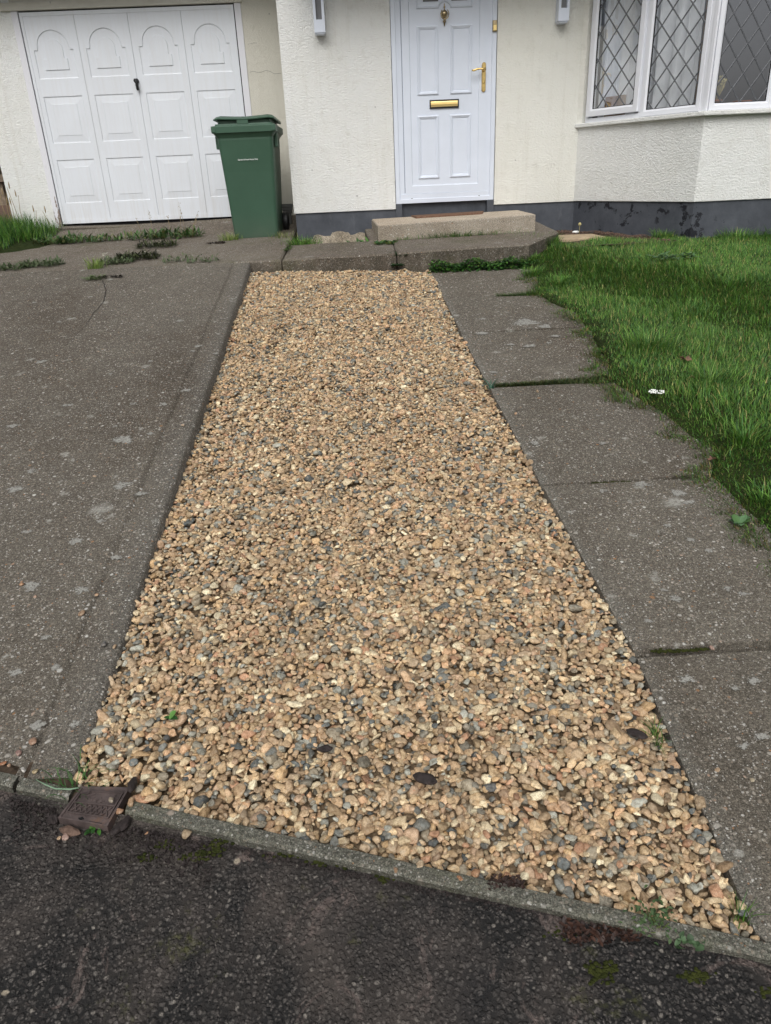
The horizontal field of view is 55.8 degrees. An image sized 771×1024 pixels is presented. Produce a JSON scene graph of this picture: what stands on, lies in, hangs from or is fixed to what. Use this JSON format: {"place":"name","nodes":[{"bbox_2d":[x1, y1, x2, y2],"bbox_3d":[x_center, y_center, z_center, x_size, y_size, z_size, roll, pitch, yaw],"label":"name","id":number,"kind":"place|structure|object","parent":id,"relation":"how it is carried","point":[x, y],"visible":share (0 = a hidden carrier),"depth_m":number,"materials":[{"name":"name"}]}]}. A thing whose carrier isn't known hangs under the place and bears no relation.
{"place":"outdoors","nodes":[
{"label":"outdoors","id":0,"kind":"place"},
{"bbox_2d":[0,205,11,226],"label":"bank","id":1,"kind":"structure","parent":0,"point":[5,207],"depth_m":9.84,"materials":[{"name":"brown soil"}]},
{"bbox_2d":[0,167,8,204],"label":"fence","id":2,"kind":"object","parent":1,"relation":"on","point":[3,196],"visible":0.01,"depth_m":10.26,"materials":[{"name":"brown wood"}]},
{"bbox_2d":[0,762,91,800],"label":"soil","id":3,"kind":"structure","parent":0,"point":[12,769],"depth_m":1.84,"materials":[{"name":"brown soil"}]},
{"bbox_2d":[40,747,115,806],"bbox_3d":[-0.771,0.659,1.803,0.217,0.043,0.160,16,31,34],"label":"grass tuft","id":4,"kind":"object","parent":3,"relation":"on","point":[72,782],"visible":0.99,"depth_m":1.81,"materials":[{"name":"green plant"}]},
{"bbox_2d":[0,263,252,780],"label":"driveway","id":5,"kind":"structure","parent":0,"point":[109,381],"depth_m":3.22,"materials":[{"name":"concrete"}]},
{"bbox_2d":[15,750,21,755],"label":"loose stone","id":6,"kind":"object","parent":5,"relation":"on","point":[18,752],"visible":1,"depth_m":1.88,"materials":[{"name":"beige stone"}]},
{"bbox_2d":[28,737,36,744],"bbox_3d":[-0.925,0.601,1.912,0.022,0.015,0.024,-3,25,-1],"label":"loose stone","id":7,"kind":"object","parent":5,"relation":"on","point":[32,741],"visible":1,"depth_m":1.91,"materials":[{"name":"beige stone"}]},
{"bbox_2d":[78,610,84,615],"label":"loose stone","id":8,"kind":"object","parent":5,"relation":"on","point":[81,612],"visible":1,"depth_m":2.33,"materials":[{"name":"beige stone"}]},
{"bbox_2d":[79,274,104,279],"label":"weed","id":9,"kind":"object","parent":5,"relation":"on","point":[91,277],"visible":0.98,"depth_m":5.62,"materials":[{"name":"green plant"}]},
{"bbox_2d":[99,275,122,277],"bbox_3d":[-2.132,-1.837,5.671,0.196,0.022,0.128,-3,25,-1],"label":"moss clod","id":10,"kind":"object","parent":5,"relation":"on","point":[111,276],"visible":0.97,"depth_m":5.65,"materials":[{"name":"green plant"}]},
{"bbox_2d":[0,215,558,278],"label":"apron","id":11,"kind":"object","parent":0,"point":[264,254],"visible":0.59,"depth_m":6.32,"materials":[{"name":"concrete"}]},
{"bbox_2d":[0,261,26,270],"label":"weed","id":12,"kind":"object","parent":11,"relation":"on","point":[3,266],"visible":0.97,"depth_m":6.12,"materials":[{"name":"green plant"}]},
{"bbox_2d":[0,182,48,222],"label":"dry stems","id":13,"kind":"object","parent":11,"relation":"on","point":[14,206],"visible":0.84,"depth_m":7.87,"materials":[{"name":"beige plant"}]},
{"bbox_2d":[0,230,52,252],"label":"verge","id":14,"kind":"structure","parent":11,"relation":"on","point":[21,245],"depth_m":7.33,"materials":[{"name":"green plant"}]},
{"bbox_2d":[0,211,63,249],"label":"grass","id":15,"kind":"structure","parent":11,"relation":"on","point":[23,228],"depth_m":7.63,"materials":[{"name":"green plant"}]},
{"bbox_2d":[18,255,64,267],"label":"weed","id":16,"kind":"object","parent":11,"relation":"on","point":[34,263],"visible":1,"depth_m":6.21,"materials":[{"name":"green plant"}]},
{"bbox_2d":[33,230,81,244],"bbox_3d":[-3.397,-2.824,7.521,0.508,0.149,0.373,-3,25,-1],"label":"weed","id":17,"kind":"object","parent":11,"relation":"on","point":[47,240],"visible":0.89,"depth_m":7.50,"materials":[{"name":"green plant"}]},
{"bbox_2d":[55,233,97,243],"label":"weed","id":18,"kind":"object","parent":11,"relation":"on","point":[90,237],"visible":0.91,"depth_m":7.49,"materials":[{"name":"green plant"}]},
{"bbox_2d":[78,255,110,268],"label":"grass tuft","id":19,"kind":"object","parent":11,"relation":"on","point":[97,265],"visible":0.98,"depth_m":5.94,"materials":[{"name":"green plant"}]},
{"bbox_2d":[91,233,123,241],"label":"weed","id":20,"kind":"object","parent":11,"relation":"on","point":[115,238],"visible":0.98,"depth_m":7.52,"materials":[{"name":"green plant"}]},
{"bbox_2d":[92,254,135,264],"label":"weed","id":21,"kind":"object","parent":11,"relation":"on","point":[116,261],"visible":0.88,"depth_m":6.14,"materials":[{"name":"green plant"}]},
{"bbox_2d":[112,248,160,259],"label":"weed","id":22,"kind":"object","parent":11,"relation":"on","point":[155,254],"visible":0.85,"depth_m":6.29,"materials":[{"name":"green plant"}]},
{"bbox_2d":[124,228,163,240],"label":"weed","id":23,"kind":"object","parent":11,"relation":"on","point":[129,235],"visible":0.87,"depth_m":7.48,"materials":[{"name":"green plant"}]},
{"bbox_2d":[133,238,179,248],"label":"weed","id":24,"kind":"object","parent":11,"relation":"on","point":[152,244],"visible":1,"depth_m":6.91,"materials":[{"name":"green plant"}]},
{"bbox_2d":[136,206,198,237],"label":"dry stems","id":25,"kind":"object","parent":11,"relation":"on","point":[180,221],"visible":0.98,"depth_m":7.41,"materials":[{"name":"beige plant"}]},
{"bbox_2d":[146,225,204,238],"bbox_3d":[-2.156,-2.905,7.523,0.632,0.165,0.445,-3,25,-1],"label":"weed","id":26,"kind":"object","parent":11,"relation":"on","point":[190,233],"visible":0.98,"depth_m":7.45,"materials":[{"name":"green plant"}]},
{"bbox_2d":[161,252,190,262],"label":"weed","id":27,"kind":"object","parent":11,"relation":"on","point":[177,257],"visible":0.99,"depth_m":6.09,"materials":[{"name":"green plant"}]},
{"bbox_2d":[187,254,218,262],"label":"weed","id":28,"kind":"object","parent":11,"relation":"on","point":[201,259],"visible":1,"depth_m":5.98,"materials":[{"name":"green plant"}]},
{"bbox_2d":[217,231,242,240],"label":"grass tuft","id":29,"kind":"object","parent":11,"relation":"on","point":[228,236],"visible":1,"depth_m":7.11,"materials":[{"name":"green plant"}]},
{"bbox_2d":[211,114,289,238],"bbox_3d":[-1.305,-3.304,7.228,0.596,1.085,0.819,-3,25,-1],"label":"wheelie bin","id":30,"kind":"object","parent":11,"relation":"on","point":[248,147],"visible":0.97,"depth_m":6.92,"materials":[{"name":"green plastic"}]},
{"bbox_2d":[268,231,297,238],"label":"grass tuft","id":31,"kind":"object","parent":11,"relation":"on","point":[279,235],"visible":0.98,"depth_m":7.10,"materials":[{"name":"green plant"}]},
{"bbox_2d":[282,246,291,250],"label":"weed","id":32,"kind":"object","parent":11,"relation":"on","point":[287,248],"visible":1,"depth_m":6.36,"materials":[{"name":"green plant"}]},
{"bbox_2d":[281,234,323,245],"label":"grass tuft","id":33,"kind":"object","parent":11,"relation":"on","point":[303,241],"visible":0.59,"depth_m":6.73,"materials":[{"name":"green plant"}]},
{"bbox_2d":[374,240,397,244],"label":"weed","id":34,"kind":"object","parent":11,"relation":"on","point":[382,242],"visible":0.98,"depth_m":6.40,"materials":[{"name":"green plant"}]},
{"bbox_2d":[390,263,403,266],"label":"weed","id":35,"kind":"object","parent":11,"relation":"on","point":[396,264],"visible":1,"depth_m":5.92,"materials":[{"name":"green plant"}]},
{"bbox_2d":[372,210,535,240],"bbox_3d":[0.621,-2.725,6.962,1.482,0.208,0.860,-3,25,-1],"label":"doorstep","id":36,"kind":"object","parent":11,"relation":"on","point":[390,229],"visible":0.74,"depth_m":6.57,"materials":[{"name":"beige concrete"}]},
{"bbox_2d":[411,211,483,217],"bbox_3d":[0.627,-2.912,7.177,0.729,0.064,0.285,-3,25,-1],"label":"doormat","id":37,"kind":"object","parent":36,"relation":"on","point":[448,214],"visible":0.46,"depth_m":7.06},
{"bbox_2d":[379,228,560,238],"bbox_3d":[0.764,-2.514,6.548,1.660,0.074,0.179,-3,25,-1],"label":"grass tuft","id":38,"kind":"object","parent":11,"relation":"on","point":[454,234],"visible":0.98,"depth_m":6.55,"materials":[{"name":"green plant"}]},
{"bbox_2d":[282,204,292,223],"bbox_3d":[-1.042,-3.163,7.786,0.116,0.239,0.116,-3,25,-1],"label":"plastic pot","id":39,"kind":"object","parent":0,"point":[288,207],"visible":0.68,"depth_m":7.71,"materials":[{"name":"black plastic"}]},
{"bbox_2d":[0,790,770,1023],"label":"road","id":40,"kind":"structure","parent":0,"point":[239,937],"depth_m":1.45,"materials":[{"name":"grey asphalt"}]},
{"bbox_2d":[47,813,58,824],"bbox_3d":[-0.787,0.728,1.727,0.030,0.025,0.030,11,28,27],"label":"stone","id":41,"kind":"object","parent":40,"relation":"on","point":[52,818],"visible":0.99,"depth_m":1.72,"materials":[{"name":"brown stone"}]},
{"bbox_2d":[62,833,68,840],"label":"loose stone","id":42,"kind":"object","parent":40,"relation":"on","point":[65,836],"visible":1,"depth_m":1.69,"materials":[{"name":"beige stone"}]},
{"bbox_2d":[59,825,80,836],"bbox_3d":[-0.737,0.745,1.700,0.055,0.019,0.023,0,25,6],"label":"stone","id":43,"kind":"object","parent":40,"relation":"on","point":[70,831],"visible":1,"depth_m":1.69,"materials":[{"name":"brown stone"}]},
{"bbox_2d":[84,826,100,834],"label":"weed","id":44,"kind":"object","parent":40,"relation":"on","point":[91,829],"visible":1,"depth_m":1.70,"materials":[{"name":"green plant"}]},
{"bbox_2d":[58,786,130,832],"bbox_3d":[-0.698,0.708,1.755,0.128,0.036,0.108,3,26,12],"label":"stopcock cover","id":45,"kind":"object","parent":40,"relation":"on","point":[98,810],"visible":0.99,"depth_m":1.74,"materials":[{"name":"metal"}]},
{"bbox_2d":[112,821,121,834],"bbox_3d":[-0.623,0.736,1.701,0.022,0.020,0.045,5,26,16],"label":"wood splinter","id":46,"kind":"object","parent":40,"relation":"on","point":[116,830],"visible":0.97,"depth_m":1.69,"materials":[{"name":"brown wood"}]},
{"bbox_2d":[116,808,123,813],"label":"loose stone","id":47,"kind":"object","parent":40,"relation":"on","point":[119,811],"visible":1,"depth_m":1.73,"materials":[{"name":"beige stone"}]},
{"bbox_2d":[120,815,131,830],"bbox_3d":[-0.611,0.730,1.714,0.022,0.017,0.060,0,25,6],"label":"wood splinter","id":48,"kind":"object","parent":40,"relation":"on","point":[126,821],"visible":1,"depth_m":1.71,"materials":[{"name":"brown wood"}]},
{"bbox_2d":[181,829,191,838],"bbox_3d":[-0.459,0.742,1.682,0.024,0.016,0.028,-3,25,-1],"label":"loose stone","id":49,"kind":"object","parent":40,"relation":"on","point":[186,833],"visible":1,"depth_m":1.67,"materials":[{"name":"beige stone"}]},
{"bbox_2d":[8,797,765,965],"bbox_3d":[-0.103,0.811,1.548,1.712,0.068,0.127,4,26,13],"label":"debris","id":50,"kind":"object","parent":40,"relation":"on","point":[154,832],"visible":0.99,"depth_m":1.66,"materials":[{"name":"brown plant"}]},
{"bbox_2d":[137,480,770,998],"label":"moss","id":51,"kind":"object","parent":40,"relation":"on","point":[689,976],"visible":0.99,"depth_m":1.57,"materials":[{"name":"green plant"}]},
{"bbox_2d":[559,909,642,946],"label":"dead leaves","id":52,"kind":"object","parent":40,"relation":"on","point":[571,929],"visible":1,"depth_m":1.46,"materials":[{"name":"brown plant"}]},
{"bbox_2d":[666,928,707,950],"bbox_3d":[0.595,0.843,1.431,0.076,0.020,0.050,-3,25,-1],"label":"weed","id":53,"kind":"object","parent":40,"relation":"on","point":[698,945],"visible":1,"depth_m":1.43,"materials":[{"name":"green plant"}]},
{"bbox_2d":[73,268,759,939],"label":"gravel","id":54,"kind":"structure","parent":0,"point":[379,302],"depth_m":2.24,"materials":[{"name":"beige gravel"}]},
{"bbox_2d":[127,777,137,792],"bbox_3d":[-0.617,0.665,1.775,0.025,0.029,0.071,-12,27,-20],"label":"stone","id":55,"kind":"object","parent":54,"relation":"on","point":[132,784],"visible":1,"depth_m":1.76,"materials":[{"name":"grey stone"}]},
{"bbox_2d":[164,710,177,719],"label":"weed","id":56,"kind":"object","parent":54,"relation":"on","point":[171,716],"visible":1,"depth_m":1.97,"materials":[{"name":"green plant"}]},
{"bbox_2d":[317,744,332,752],"bbox_3d":[-0.154,0.601,1.848,0.042,0.015,0.021,-3,25,-1],"label":"bark chip","id":57,"kind":"object","parent":54,"relation":"on","point":[325,748],"visible":1,"depth_m":1.84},
{"bbox_2d":[413,772,437,784],"bbox_3d":[0.095,0.642,1.756,0.061,0.022,0.032,11,28,26],"label":"bark chip","id":58,"kind":"object","parent":54,"relation":"on","point":[425,778],"visible":1,"depth_m":1.75,"materials":[{"name":"brown wood"}]},
{"bbox_2d":[471,868,479,877],"bbox_3d":[0.194,0.776,1.565,0.017,0.013,0.020,20,33,40],"label":"loose stone","id":59,"kind":"object","parent":54,"relation":"on","point":[475,872],"visible":1,"depth_m":1.56,"materials":[{"name":"stone"}]},
{"bbox_2d":[626,728,647,739],"bbox_3d":[0.642,0.565,1.858,0.055,0.019,0.028,8,27,22],"label":"bark chip","id":60,"kind":"object","parent":54,"relation":"on","point":[637,733],"visible":1,"depth_m":1.85,"materials":[{"name":"brown wood"}]},
{"bbox_2d":[638,713,669,754],"bbox_3d":[0.690,0.569,1.858,0.089,0.051,0.142,-9,26,-14],"label":"grass tuft","id":61,"kind":"object","parent":54,"relation":"on","point":[657,734],"visible":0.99,"depth_m":1.88,"materials":[{"name":"green plant"}]},
{"bbox_2d":[727,888,770,928],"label":"grass tuft","id":62,"kind":"object","parent":54,"relation":"on","point":[743,918],"visible":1,"depth_m":1.48,"materials":[{"name":"green plant"}]},
{"bbox_2d":[431,265,770,942],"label":"path","id":63,"kind":"structure","parent":0,"point":[651,532],"depth_m":2.56,"materials":[{"name":"concrete"}]},
{"bbox_2d":[428,255,537,272],"bbox_3d":[0.792,-2.007,5.914,0.899,0.119,0.140,-3,25,-1],"label":"creeping plant","id":64,"kind":"object","parent":63,"relation":"on","point":[488,265],"visible":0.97,"depth_m":5.91,"materials":[{"name":"green plant"}]},
{"bbox_2d":[476,376,502,388],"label":"grass tuft","id":65,"kind":"object","parent":63,"relation":"on","point":[490,386],"visible":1,"depth_m":3.85,"materials":[{"name":"green plant"}]},
{"bbox_2d":[493,290,543,296],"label":"grass","id":66,"kind":"structure","parent":63,"relation":"on","point":[520,294],"depth_m":5.27,"materials":[{"name":"green plant"}]},
{"bbox_2d":[494,372,613,387],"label":"grass","id":67,"kind":"structure","parent":63,"relation":"on","point":[552,382],"depth_m":3.87,"materials":[{"name":"green plant"}]},
{"bbox_2d":[729,514,750,525],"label":"weed","id":68,"kind":"object","parent":63,"relation":"on","point":[739,520],"visible":0.98,"depth_m":2.65,"materials":[{"name":"green plant"}]},
{"bbox_2d":[508,225,770,573],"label":"lawn","id":69,"kind":"structure","parent":0,"point":[598,341],"depth_m":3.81,"materials":[{"name":"green plant"}]},
{"bbox_2d":[648,389,663,397],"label":"litter","id":70,"kind":"object","parent":69,"relation":"on","point":[653,391],"visible":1,"depth_m":3.59,"materials":[{"name":"white paper"}]},
{"bbox_2d":[650,250,697,259],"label":"weed","id":71,"kind":"object","parent":69,"relation":"on","point":[672,256],"visible":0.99,"depth_m":5.77,"materials":[{"name":"green plant"}]},
{"bbox_2d":[680,355,691,360],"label":"dead leaf","id":72,"kind":"object","parent":69,"relation":"on","point":[686,358],"visible":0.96,"depth_m":3.90,"materials":[{"name":"brown plant"}]},
{"bbox_2d":[559,231,770,247],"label":"soil","id":73,"kind":"structure","parent":0,"point":[611,235],"depth_m":6.61,"materials":[{"name":"brown soil"}]},
{"bbox_2d":[558,234,605,241],"bbox_3d":[1.801,-2.559,6.818,0.437,0.054,0.358,-3,25,-1],"label":"stone slab","id":74,"kind":"object","parent":73,"relation":"on","point":[575,237],"depth_m":6.72,"materials":[{"name":"beige stone"}]},
{"bbox_2d":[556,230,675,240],"bbox_3d":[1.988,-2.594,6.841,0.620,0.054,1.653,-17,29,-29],"label":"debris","id":75,"kind":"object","parent":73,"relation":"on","point":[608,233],"visible":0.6,"depth_m":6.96,"materials":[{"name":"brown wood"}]},
{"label":"ground","id":76,"kind":"structure","parent":0,"visible":0},
{"bbox_2d":[0,0,770,243],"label":"house","id":77,"kind":"structure","parent":76,"relation":"on","point":[110,110],"depth_m":7.14,"materials":[{"name":"white paint"}]},
{"bbox_2d":[18,4,244,223],"bbox_3d":[-2.554,-4.137,7.681,2.130,1.963,0.084,-3,25,-1],"label":"garage door","id":78,"kind":"structure","parent":77,"relation":"in","point":[129,100],"depth_m":7.63,"materials":[{"name":"white paint"}]},
{"bbox_2d":[389,0,496,203],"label":"front door","id":79,"kind":"structure","parent":77,"relation":"in","point":[445,70],"depth_m":6.94,"materials":[{"name":"white plastic"}]},
{"bbox_2d":[604,95,625,116],"bbox_3d":[2.124,-3.740,6.746,0.023,0.202,0.230,-17,29,-29],"label":"cardboard box","id":80,"kind":"object","parent":77,"relation":"on","point":[610,100],"visible":0.5,"depth_m":6.72,"materials":[{"name":"beige cardboard"}]},
{"bbox_2d":[597,0,641,116],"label":"curtain","id":81,"kind":"object","parent":77,"relation":"hanging from","point":[616,43],"visible":0.43,"depth_m":6.60,"materials":[{"name":"fabric"}]},
{"bbox_2d":[575,0,770,127],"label":"bay window","id":82,"kind":"structure","parent":77,"relation":"in","point":[715,22],"depth_m":6.16,"materials":[{"name":"white glass"}]},
{"bbox_2d":[648,0,704,108],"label":"curtain","id":83,"kind":"object","parent":77,"relation":"hanging from","point":[686,50],"visible":0.63,"depth_m":6.18,"materials":[{"name":"fabric"}]},
{"bbox_2d":[694,0,707,103],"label":"window frame","id":84,"kind":"object","parent":77,"relation":"on","point":[701,50],"depth_m":6.00,"materials":[{"name":"white plastic"}]},
{"bbox_2d":[715,75,726,102],"bbox_3d":[2.760,-3.477,6.050,0.120,0.264,0.087,7,27,19],"label":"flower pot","id":85,"kind":"object","parent":77,"relation":"on","point":[721,86],"visible":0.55,"depth_m":6.03,"materials":[{"name":"ceramic"}]},
{"bbox_2d":[0,772,770,965],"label":"kerb","id":86,"kind":"structure","parent":76,"relation":"on","point":[719,942],"depth_m":1.57,"materials":[{"name":"concrete"}]},
{"bbox_2d":[35,779,78,789],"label":"bent grass","id":87,"kind":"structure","parent":86,"relation":"on","point":[58,788],"depth_m":1.78,"materials":[{"name":"green plant"}]},
{"bbox_2d":[127,797,133,806],"bbox_3d":[-0.609,0.694,1.741,0.015,0.017,0.024,-3,25,-1],"label":"loose stone","id":88,"kind":"object","parent":86,"relation":"on","point":[130,802],"visible":1,"depth_m":1.74,"materials":[{"name":"beige stone"}]},
{"bbox_2d":[416,860,423,867],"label":"loose stone","id":89,"kind":"object","parent":86,"relation":"on","point":[419,863],"visible":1,"depth_m":1.59,"materials":[{"name":"beige stone"}]},
{"bbox_2d":[487,873,524,890],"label":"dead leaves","id":90,"kind":"object","parent":86,"relation":"on","point":[517,882],"visible":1,"depth_m":1.55,"materials":[{"name":"brown plant"}]},
{"bbox_2d":[618,884,676,944],"bbox_3d":[0.538,0.815,1.471,0.101,0.052,0.114,14,30,32],"label":"weed","id":91,"kind":"object","parent":86,"relation":"on","point":[650,918],"visible":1,"depth_m":1.46,"materials":[{"name":"green plant"}]}
]}

